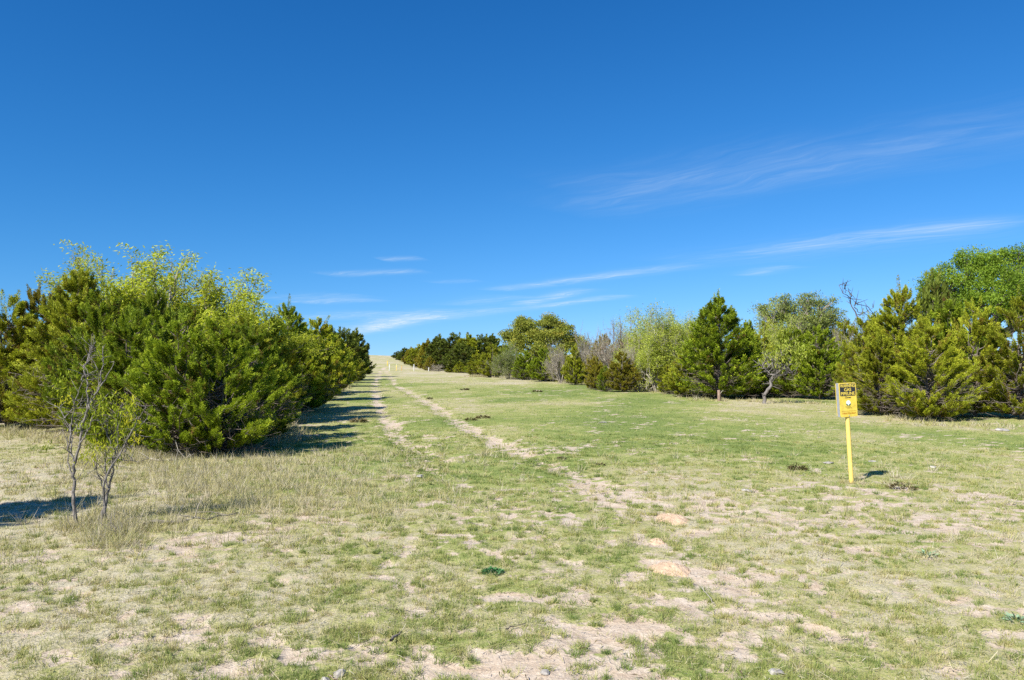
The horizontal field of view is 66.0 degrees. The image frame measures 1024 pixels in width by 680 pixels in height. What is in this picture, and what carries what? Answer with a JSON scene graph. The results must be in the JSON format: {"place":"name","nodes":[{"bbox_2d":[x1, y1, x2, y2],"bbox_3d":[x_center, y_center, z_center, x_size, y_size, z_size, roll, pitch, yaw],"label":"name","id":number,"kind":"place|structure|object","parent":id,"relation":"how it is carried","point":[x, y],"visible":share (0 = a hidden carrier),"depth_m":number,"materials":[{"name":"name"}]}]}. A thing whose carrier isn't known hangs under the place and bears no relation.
{"place":"outdoors","nodes":[
{"label":"outdoors","id":0,"kind":"place"},
{"bbox_2d":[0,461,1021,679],"bbox_3d":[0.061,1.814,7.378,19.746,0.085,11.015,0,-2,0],"label":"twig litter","id":1,"kind":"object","parent":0,"point":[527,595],"visible":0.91,"depth_m":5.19,"materials":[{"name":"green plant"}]},
{"bbox_2d":[0,354,1023,679],"bbox_3d":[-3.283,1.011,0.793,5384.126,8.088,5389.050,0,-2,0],"label":"ground","id":2,"kind":"structure","parent":0,"point":[520,658],"depth_m":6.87,"materials":[{"name":"green plant"}]},
{"bbox_2d":[0,289,45,426],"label":"juniper","id":3,"kind":"object","parent":2,"relation":"on","point":[5,357],"visible":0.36,"depth_m":19.71,"materials":[{"name":"green plant"}]},
{"bbox_2d":[0,282,71,426],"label":"juniper","id":4,"kind":"object","parent":2,"relation":"on","point":[37,294],"visible":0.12,"depth_m":20.15,"materials":[{"name":"green plant"}]},
{"bbox_2d":[13,293,72,347],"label":"juniper","id":5,"kind":"object","parent":2,"relation":"on","point":[53,298],"visible":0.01,"depth_m":24.79,"materials":[{"name":"green plant"}]},
{"bbox_2d":[2,252,114,432],"bbox_3d":[-10.257,0.136,18.500,3.134,4.428,2.939,-1,-2,27],"label":"juniper","id":6,"kind":"object","parent":2,"relation":"on","point":[36,411],"visible":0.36,"depth_m":18.05,"materials":[{"name":"green plant"}]},
{"bbox_2d":[42,334,114,525],"bbox_3d":[-4.363,0.891,7.795,0.700,1.927,0.583,-1,-2,30],"label":"sapling","id":7,"kind":"object","parent":2,"relation":"on","point":[82,422],"visible":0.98,"depth_m":7.83,"materials":[{"name":"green plant"}]},
{"bbox_2d":[35,275,138,437],"bbox_3d":[-8.620,0.436,16.526,2.354,3.661,2.515,0,-2,-13],"label":"juniper","id":8,"kind":"object","parent":2,"relation":"on","point":[94,323],"visible":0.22,"depth_m":16.22,"materials":[{"name":"green plant"}]},
{"bbox_2d":[72,385,152,519],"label":"sapling","id":9,"kind":"object","parent":2,"relation":"on","point":[115,438],"visible":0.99,"depth_m":7.95,"materials":[{"name":"green plant"}]},
{"bbox_2d":[86,495,140,536],"bbox_3d":[-3.720,1.649,7.424,0.489,0.398,0.654,1,-2,-35],"label":"fallen branch","id":10,"kind":"object","parent":2,"relation":"on","point":[112,523],"visible":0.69,"depth_m":7.42,"materials":[{"name":"wood"}]},
{"bbox_2d":[56,303,174,454],"bbox_3d":[-7.022,0.734,14.615,2.331,2.890,2.366,-1,-2,41],"label":"juniper","id":11,"kind":"object","parent":2,"relation":"on","point":[116,345],"visible":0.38,"depth_m":14.32,"materials":[{"name":"green plant"}]},
{"bbox_2d":[31,239,228,340],"bbox_3d":[-10.616,-0.062,22.227,5.219,5.023,4.043,1,-2,-23],"label":"mesquite","id":12,"kind":"object","parent":2,"relation":"on","point":[182,293],"visible":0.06,"depth_m":21.23,"materials":[{"name":"green plant"}]},
{"bbox_2d":[62,244,198,325],"bbox_3d":[-10.389,-0.127,21.567,3.164,5.109,4.084,1,-2,-41],"label":"mesquite","id":13,"kind":"object","parent":2,"relation":"on","point":[101,268],"visible":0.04,"depth_m":20.74,"materials":[{"name":"green plant"}]},
{"bbox_2d":[101,276,198,422],"bbox_3d":[-7.469,0.456,16.412,2.269,3.580,2.128,1,-2,-31],"label":"juniper","id":14,"kind":"object","parent":2,"relation":"on","point":[149,309],"visible":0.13,"depth_m":16.30,"materials":[{"name":"green plant"}]},
{"bbox_2d":[124,440,193,460],"bbox_3d":[-5.867,1.840,13.078,1.180,0.338,0.743,0,-2,0],"label":"fallen branch","id":15,"kind":"object","parent":2,"relation":"on","point":[183,457],"visible":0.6,"depth_m":13.05,"materials":[{"name":"wood"}]},
{"bbox_2d":[62,240,279,359],"bbox_3d":[-9.141,-0.083,20.547,5.330,4.958,4.397,-1,-2,40],"label":"mesquite","id":16,"kind":"object","parent":2,"relation":"on","point":[174,284],"visible":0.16,"depth_m":20.09,"materials":[{"name":"green plant"}]},
{"bbox_2d":[97,300,245,456],"bbox_3d":[-5.906,0.740,14.048,2.516,2.866,2.281,-1,-2,24],"label":"juniper","id":17,"kind":"object","parent":2,"relation":"on","point":[160,351],"visible":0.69,"depth_m":13.60,"materials":[{"name":"green plant"}]},
{"bbox_2d":[143,305,205,364],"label":"juniper","id":18,"kind":"object","parent":2,"relation":"on","point":[164,310],"depth_m":19.48,"materials":[{"name":"green plant"}]},
{"bbox_2d":[144,495,238,522],"bbox_3d":[-3.279,1.716,8.085,0.361,0.275,0.888,-1,-2,34],"label":"fallen branch","id":19,"kind":"object","parent":2,"relation":"on","point":[192,517],"visible":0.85,"depth_m":8.01,"materials":[{"name":"wood"}]},
{"bbox_2d":[82,242,301,349],"bbox_3d":[-8.866,0.028,21.559,5.672,4.778,4.394,1,-2,-31],"label":"mesquite","id":20,"kind":"object","parent":2,"relation":"on","point":[238,296],"visible":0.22,"depth_m":21.01,"materials":[{"name":"green plant"}]},
{"bbox_2d":[149,304,285,455],"bbox_3d":[-5.202,0.754,14.021,2.263,2.836,2.419,1,-2,-30],"label":"juniper","id":21,"kind":"object","parent":2,"relation":"on","point":[248,435],"visible":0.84,"depth_m":13.79,"materials":[{"name":"green plant"}]},
{"bbox_2d":[214,311,298,418],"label":"juniper","id":22,"kind":"object","parent":2,"relation":"on","point":[265,343],"visible":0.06,"depth_m":18.34,"materials":[{"name":"green plant"}]},
{"bbox_2d":[188,268,342,360],"bbox_3d":[-8.107,0.171,22.367,4.588,4.526,5.561,-1,-2,18],"label":"mesquite","id":23,"kind":"object","parent":2,"relation":"on","point":[301,337],"visible":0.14,"depth_m":22.06,"materials":[{"name":"green plant"}]},
{"bbox_2d":[224,317,311,440],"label":"juniper","id":24,"kind":"object","parent":2,"relation":"on","point":[286,416],"visible":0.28,"depth_m":16.24,"materials":[{"name":"green plant"}]},
{"bbox_2d":[255,313,313,416],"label":"juniper","id":25,"kind":"object","parent":2,"relation":"on","point":[288,357],"visible":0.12,"depth_m":21.41,"materials":[{"name":"green plant"}]},
{"bbox_2d":[274,293,326,410],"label":"juniper","id":26,"kind":"object","parent":2,"relation":"on","point":[298,319],"visible":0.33,"depth_m":25.75,"materials":[{"name":"green plant"}]},
{"bbox_2d":[281,313,342,410],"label":"juniper","id":27,"kind":"object","parent":2,"relation":"on","point":[326,395],"visible":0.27,"depth_m":26.18,"materials":[{"name":"green plant"}]},
{"bbox_2d":[305,315,355,400],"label":"juniper","id":28,"kind":"object","parent":2,"relation":"on","point":[340,371],"visible":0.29,"depth_m":33.84,"materials":[{"name":"green plant"}]},
{"bbox_2d":[311,325,358,391],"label":"juniper","id":29,"kind":"object","parent":2,"relation":"on","point":[346,354],"visible":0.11,"depth_m":42.13,"materials":[{"name":"green plant"}]},
{"bbox_2d":[333,669,345,678],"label":"rock","id":30,"kind":"object","parent":2,"relation":"on","point":[339,672],"visible":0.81,"depth_m":4.07,"materials":[{"name":"stone"}]},
{"bbox_2d":[336,335,360,384],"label":"juniper","id":31,"kind":"object","parent":2,"relation":"on","point":[354,378],"visible":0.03,"depth_m":52.09,"materials":[{"name":"green plant"}]},
{"bbox_2d":[336,326,368,371],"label":"cedar","id":32,"kind":"object","parent":2,"relation":"on","point":[350,341],"visible":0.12,"depth_m":69.64,"materials":[{"name":"green plant"}]},
{"bbox_2d":[341,349,368,382],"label":"juniper","id":33,"kind":"object","parent":2,"relation":"on","point":[361,376],"visible":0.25,"depth_m":62.09,"materials":[{"name":"green plant"}]},
{"bbox_2d":[350,327,376,374],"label":"cedar","id":34,"kind":"object","parent":2,"relation":"on","point":[359,337],"visible":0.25,"depth_m":83.70,"materials":[{"name":"green plant"}]},
{"bbox_2d":[395,347,407,359],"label":"cedar","id":35,"kind":"object","parent":2,"relation":"on","point":[401,354],"visible":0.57,"depth_m":214.01,"materials":[{"name":"green plant"}]},
{"bbox_2d":[405,344,419,366],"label":"cedar","id":36,"kind":"object","parent":2,"relation":"on","point":[410,359],"visible":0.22,"depth_m":149.01,"materials":[{"name":"green plant"}]},
{"bbox_2d":[413,338,429,368],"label":"cedar","id":37,"kind":"object","parent":2,"relation":"on","point":[422,351],"visible":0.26,"depth_m":131.44,"materials":[{"name":"green plant"}]},
{"bbox_2d":[423,356,436,370],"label":"juniper","id":38,"kind":"object","parent":2,"relation":"on","point":[429,362],"visible":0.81,"depth_m":119.67,"materials":[{"name":"green plant"}]},
{"bbox_2d":[421,333,446,369],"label":"cedar","id":39,"kind":"object","parent":2,"relation":"on","point":[430,349],"visible":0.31,"depth_m":123.24,"materials":[{"name":"green plant"}]},
{"bbox_2d":[431,331,460,369],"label":"cedar","id":40,"kind":"object","parent":2,"relation":"on","point":[445,345],"visible":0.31,"depth_m":120.86,"materials":[{"name":"green plant"}]},
{"bbox_2d":[439,341,474,369],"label":"cedar","id":41,"kind":"object","parent":2,"relation":"on","point":[459,351],"visible":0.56,"depth_m":107.25,"materials":[{"name":"green plant"}]},
{"bbox_2d":[453,362,463,372],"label":"juniper","id":42,"kind":"object","parent":2,"relation":"on","point":[460,369],"visible":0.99,"depth_m":105.66,"materials":[{"name":"green plant"}]},
{"bbox_2d":[449,332,480,358],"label":"cedar","id":43,"kind":"object","parent":2,"relation":"on","point":[470,340],"visible":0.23,"depth_m":115.22,"materials":[{"name":"green plant"}]},
{"bbox_2d":[465,353,484,374],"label":"juniper","id":44,"kind":"object","parent":2,"relation":"on","point":[473,370],"visible":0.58,"depth_m":87.45,"materials":[{"name":"green plant"}]},
{"bbox_2d":[476,333,501,358],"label":"cedar","id":45,"kind":"object","parent":2,"relation":"on","point":[480,339],"visible":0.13,"depth_m":117.42,"materials":[{"name":"green plant"}]},
{"bbox_2d":[475,344,503,376],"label":"juniper","id":46,"kind":"object","parent":2,"relation":"on","point":[485,370],"visible":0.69,"depth_m":80.52,"materials":[{"name":"green plant"}]},
{"bbox_2d":[481,566,504,574],"bbox_3d":[-0.151,1.764,6.058,0.201,0.048,0.204,0,-2,0],"label":"weed","id":47,"kind":"object","parent":2,"relation":"on","point":[496,569],"visible":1,"depth_m":6.04,"materials":[{"name":"green plant"}]},
{"bbox_2d":[483,333,505,349],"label":"cedar","id":48,"kind":"object","parent":2,"relation":"on","point":[495,339],"visible":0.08,"depth_m":127.46,"materials":[{"name":"green plant"}]},
{"bbox_2d":[485,341,518,378],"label":"thicket","id":49,"kind":"object","parent":2,"relation":"on","point":[504,362],"visible":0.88,"depth_m":73.15,"materials":[{"name":"green plant"}]},
{"bbox_2d":[499,345,518,375],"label":"juniper","id":50,"kind":"object","parent":2,"relation":"on","point":[508,347],"visible":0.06,"depth_m":83.72,"materials":[{"name":"green plant"}]},
{"bbox_2d":[0,374,1023,579],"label":"tall dry grass","id":51,"kind":"structure","parent":2,"relation":"on","point":[154,454],"depth_m":9.78,"materials":[{"name":"plant"}]},
{"bbox_2d":[0,426,1023,679],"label":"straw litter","id":52,"kind":"object","parent":2,"relation":"on","point":[488,574],"visible":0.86,"depth_m":5.46,"materials":[{"name":"beige plant"}]},
{"bbox_2d":[510,350,536,379],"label":"juniper","id":53,"kind":"object","parent":2,"relation":"on","point":[520,365],"visible":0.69,"depth_m":70.59,"materials":[{"name":"green plant"}]},
{"bbox_2d":[524,348,551,381],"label":"juniper","id":54,"kind":"object","parent":2,"relation":"on","point":[533,366],"visible":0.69,"depth_m":66.50,"materials":[{"name":"green plant"}]},
{"bbox_2d":[497,312,593,366],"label":"oak","id":55,"kind":"object","parent":2,"relation":"on","point":[523,332],"visible":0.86,"depth_m":90.93,"materials":[{"name":"green plant"}]},
{"bbox_2d":[540,339,566,382],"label":"bare shrub","id":56,"kind":"object","parent":2,"relation":"on","point":[555,364],"visible":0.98,"depth_m":60.80,"materials":[{"name":"grey plant"}]},
{"bbox_2d":[543,344,570,379],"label":"juniper","id":57,"kind":"object","parent":2,"relation":"on","point":[559,362],"visible":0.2,"depth_m":65.69,"materials":[{"name":"green plant"}]},
{"bbox_2d":[560,345,587,384],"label":"juniper","id":58,"kind":"object","parent":2,"relation":"on","point":[573,374],"visible":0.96,"depth_m":55.63,"materials":[{"name":"green plant"}]},
{"bbox_2d":[572,339,590,375],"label":"juniper","id":59,"kind":"object","parent":2,"relation":"on","point":[585,341],"visible":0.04,"depth_m":62.84,"materials":[{"name":"green plant"}]},
{"bbox_2d":[569,323,597,383],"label":"bare shrub","id":60,"kind":"object","parent":2,"relation":"on","point":[581,351],"visible":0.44,"depth_m":55.98,"materials":[{"name":"grey plant"}]},
{"bbox_2d":[583,356,602,389],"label":"juniper","id":61,"kind":"object","parent":2,"relation":"on","point":[594,370],"visible":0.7,"depth_m":45.72,"materials":[{"name":"green plant"}]},
{"bbox_2d":[581,333,614,379],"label":"juniper","id":62,"kind":"object","parent":2,"relation":"on","point":[586,364],"visible":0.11,"depth_m":53.78,"materials":[{"name":"green plant"}]},
{"bbox_2d":[595,365,610,390],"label":"juniper","id":63,"kind":"object","parent":2,"relation":"on","point":[601,385],"visible":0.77,"depth_m":43.44,"materials":[{"name":"green plant"}]},
{"bbox_2d":[582,322,625,376],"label":"bare shrub","id":64,"kind":"object","parent":2,"relation":"on","point":[602,355],"visible":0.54,"depth_m":49.10,"materials":[{"name":"grey plant"}]},
{"bbox_2d":[592,317,637,377],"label":"bare shrub","id":65,"kind":"object","parent":2,"relation":"on","point":[619,341],"visible":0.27,"depth_m":49.23,"materials":[{"name":"brown plant"}]},
{"bbox_2d":[603,351,642,391],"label":"juniper","id":66,"kind":"object","parent":2,"relation":"on","point":[626,374],"visible":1,"depth_m":42.69,"materials":[{"name":"green plant"}]},
{"bbox_2d":[607,315,641,351],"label":"thicket","id":67,"kind":"object","parent":2,"relation":"on","point":[622,329],"visible":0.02,"depth_m":57.34,"materials":[{"name":"green plant"}]},
{"bbox_2d":[618,335,646,391],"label":"bare shrub","id":68,"kind":"object","parent":2,"relation":"on","point":[629,355],"visible":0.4,"depth_m":44.00,"materials":[{"name":"grey plant"}]},
{"bbox_2d":[611,306,676,389],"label":"thicket","id":69,"kind":"object","parent":2,"relation":"on","point":[628,346],"visible":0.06,"depth_m":46.78,"materials":[{"name":"green plant"}]},
{"bbox_2d":[614,321,682,391],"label":"thicket","id":70,"kind":"object","parent":2,"relation":"on","point":[646,358],"visible":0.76,"depth_m":43.50,"materials":[{"name":"green plant"}]},
{"bbox_2d":[650,538,664,544],"bbox_3d":[1.323,1.835,7.181,0.176,0.051,0.256,0,-2,0],"label":"sand mound","id":71,"kind":"object","parent":2,"relation":"on","point":[657,541],"visible":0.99,"depth_m":7.13,"materials":[{"name":"beige sand"}]},
{"bbox_2d":[625,298,693,373],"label":"tree","id":72,"kind":"object","parent":2,"relation":"on","point":[663,338],"visible":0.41,"depth_m":43.69,"materials":[{"name":"green plant"}]},
{"bbox_2d":[654,364,672,393],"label":"juniper","id":73,"kind":"object","parent":2,"relation":"on","point":[663,386],"visible":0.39,"depth_m":39.81,"materials":[{"name":"green plant"}]},
{"bbox_2d":[648,561,690,576],"bbox_3d":[1.235,1.798,6.245,0.401,0.073,0.478,0,-2,0],"label":"sand mound","id":74,"kind":"object","parent":2,"relation":"on","point":[667,567],"visible":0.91,"depth_m":6.15,"materials":[{"name":"beige sand"}]},
{"bbox_2d":[656,513,689,524],"bbox_3d":[1.680,1.860,8.255,0.423,0.075,0.602,0,-2,0],"label":"sand mound","id":75,"kind":"object","parent":2,"relation":"on","point":[675,519],"visible":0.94,"depth_m":8.15,"materials":[{"name":"beige sand"}]},
{"bbox_2d":[662,348,706,397],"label":"juniper","id":76,"kind":"object","parent":2,"relation":"on","point":[674,389],"visible":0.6,"depth_m":36.68,"materials":[{"name":"green plant"}]},
{"bbox_2d":[662,304,726,342],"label":"thicket","id":77,"kind":"object","parent":2,"relation":"on","point":[673,318],"visible":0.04,"depth_m":48.78,"materials":[{"name":"green plant"}]},
{"bbox_2d":[672,288,770,397],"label":"juniper","id":78,"kind":"object","parent":2,"relation":"on","point":[715,369],"visible":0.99,"depth_m":34.96,"materials":[{"name":"green plant"}]},
{"bbox_2d":[725,319,770,397],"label":"juniper","id":79,"kind":"object","parent":2,"relation":"on","point":[745,323],"visible":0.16,"depth_m":36.30,"materials":[{"name":"green plant"}]},
{"bbox_2d":[748,333,780,396],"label":"juniper","id":80,"kind":"object","parent":2,"relation":"on","point":[764,339],"visible":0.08,"depth_m":37.42,"materials":[{"name":"green plant"}]},
{"bbox_2d":[755,319,784,344],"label":"juniper","id":81,"kind":"object","parent":2,"relation":"on","point":[763,324],"visible":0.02,"depth_m":41.87,"materials":[{"name":"green plant"}]},
{"bbox_2d":[768,668,783,674],"bbox_3d":[1.392,1.750,4.149,0.068,0.028,0.065,0,-2,-13],"label":"rock","id":82,"kind":"object","parent":2,"relation":"on","point":[773,671],"visible":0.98,"depth_m":4.14,"materials":[{"name":"stone"}]},
{"bbox_2d":[760,327,815,398],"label":"juniper","id":83,"kind":"object","parent":2,"relation":"on","point":[784,383],"visible":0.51,"depth_m":35.67,"materials":[{"name":"green plant"}]},
{"bbox_2d":[750,301,825,394],"bbox_3d":[13.107,0.335,38.905,4.323,5.107,3.850,0,-2,-10],"label":"mesquite","id":84,"kind":"object","parent":2,"relation":"on","point":[770,333],"visible":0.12,"depth_m":38.91,"materials":[{"name":"green plant"}]},
{"bbox_2d":[754,332,826,403],"bbox_3d":[10.612,1.101,30.749,2.431,2.913,2.515,0,-2,-14],"label":"mesquite","id":85,"kind":"object","parent":2,"relation":"on","point":[776,358],"visible":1,"depth_m":30.91,"materials":[{"name":"green plant"}]},
{"bbox_2d":[786,462,809,469],"bbox_3d":[4.347,1.915,12.018,0.366,0.123,0.327,-1,-2,34],"label":"weed","id":86,"kind":"object","parent":2,"relation":"on","point":[794,467],"visible":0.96,"depth_m":12.01,"materials":[{"name":"green plant"}]},
{"bbox_2d":[747,289,850,345],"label":"oak","id":87,"kind":"object","parent":2,"relation":"on","point":[821,317],"visible":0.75,"depth_m":43.81,"materials":[{"name":"green plant"}]},
{"bbox_2d":[783,323,843,398],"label":"juniper","id":88,"kind":"object","parent":2,"relation":"on","point":[814,379],"visible":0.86,"depth_m":34.19,"materials":[{"name":"green plant"}]},
{"bbox_2d":[800,305,852,347],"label":"thicket","id":89,"kind":"object","parent":2,"relation":"on","point":[830,335],"visible":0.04,"depth_m":44.71,"materials":[{"name":"green plant"}]},
{"bbox_2d":[825,318,858,379],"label":"juniper","id":90,"kind":"object","parent":2,"relation":"on","point":[846,323],"visible":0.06,"depth_m":39.89,"materials":[{"name":"green plant"}]},
{"bbox_2d":[822,315,861,362],"bbox_3d":[16.152,1.041,37.807,2.967,5.210,3.140,-1,-2,19],"label":"bare shrub","id":91,"kind":"object","parent":2,"relation":"on","point":[837,338],"visible":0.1,"depth_m":38.27,"materials":[{"name":"grey plant"}]},
{"bbox_2d":[835,382,857,483],"bbox_3d":[4.581,1.362,10.717,0.258,1.560,0.091,-2,-2,-11],"label":"warning sign","id":92,"kind":"object","parent":2,"relation":"on","point":[846,402],"visible":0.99,"depth_m":10.70,"materials":[{"name":"yellow paint"}]},
{"bbox_2d":[825,309,881,406],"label":"juniper","id":93,"kind":"object","parent":2,"relation":"on","point":[849,350],"visible":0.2,"depth_m":26.92,"materials":[{"name":"green plant"}]},
{"bbox_2d":[839,280,873,332],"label":"dead tree","id":94,"kind":"object","parent":2,"relation":"on","point":[850,298],"visible":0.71,"depth_m":41.18,"materials":[{"name":"grey wood"}]},
{"bbox_2d":[835,311,907,392],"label":"juniper","id":95,"kind":"object","parent":2,"relation":"on","point":[874,316],"depth_m":31.19,"materials":[{"name":"green plant"}]},
{"bbox_2d":[839,331,915,414],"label":"juniper","id":96,"kind":"object","parent":2,"relation":"on","point":[864,403],"visible":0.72,"depth_m":24.23,"materials":[{"name":"green plant"}]},
{"bbox_2d":[848,275,934,413],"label":"juniper","id":97,"kind":"object","parent":2,"relation":"on","point":[904,309],"visible":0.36,"depth_m":24.80,"materials":[{"name":"green plant"}]},
{"bbox_2d":[884,481,917,489],"bbox_3d":[5.019,1.868,10.158,0.416,0.107,0.400,0,-2,0],"label":"weed","id":98,"kind":"object","parent":2,"relation":"on","point":[897,484],"visible":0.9,"depth_m":10.16,"materials":[{"name":"green plant"}]},
{"bbox_2d":[878,313,992,421],"bbox_3d":[11.800,0.817,22.319,2.646,3.218,2.919,0,-2,-7],"label":"juniper","id":99,"kind":"object","parent":2,"relation":"on","point":[921,402],"visible":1,"depth_m":22.04,"materials":[{"name":"green plant"}]},
{"bbox_2d":[910,266,969,340],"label":"cedar","id":100,"kind":"object","parent":2,"relation":"on","point":[936,290],"visible":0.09,"depth_m":38.38,"materials":[{"name":"green plant"}]},
{"bbox_2d":[907,297,986,401],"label":"juniper","id":101,"kind":"object","parent":2,"relation":"on","point":[944,318],"visible":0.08,"depth_m":27.75,"materials":[{"name":"green plant"}]},
{"bbox_2d":[908,242,1023,348],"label":"oak","id":102,"kind":"object","parent":2,"relation":"on","point":[988,268],"visible":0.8,"depth_m":39.38,"materials":[{"name":"green plant"}]},
{"bbox_2d":[930,296,1015,416],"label":"juniper","id":103,"kind":"object","parent":2,"relation":"on","point":[976,325],"visible":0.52,"depth_m":23.29,"materials":[{"name":"green plant"}]},
{"bbox_2d":[969,284,1023,418],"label":"juniper","id":104,"kind":"object","parent":2,"relation":"on","point":[1016,374],"visible":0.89,"depth_m":22.46,"materials":[{"name":"green plant"}]},
{"bbox_2d":[1002,611,1023,622],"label":"weed","id":105,"kind":"object","parent":2,"relation":"on","point":[1009,615],"visible":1,"depth_m":5.01,"materials":[{"name":"green plant"}]},
{"bbox_2d":[0,0,1023,355],"label":"sky","id":106,"kind":"structure","parent":0,"point":[409,172],"materials":[{"name":"blue"}]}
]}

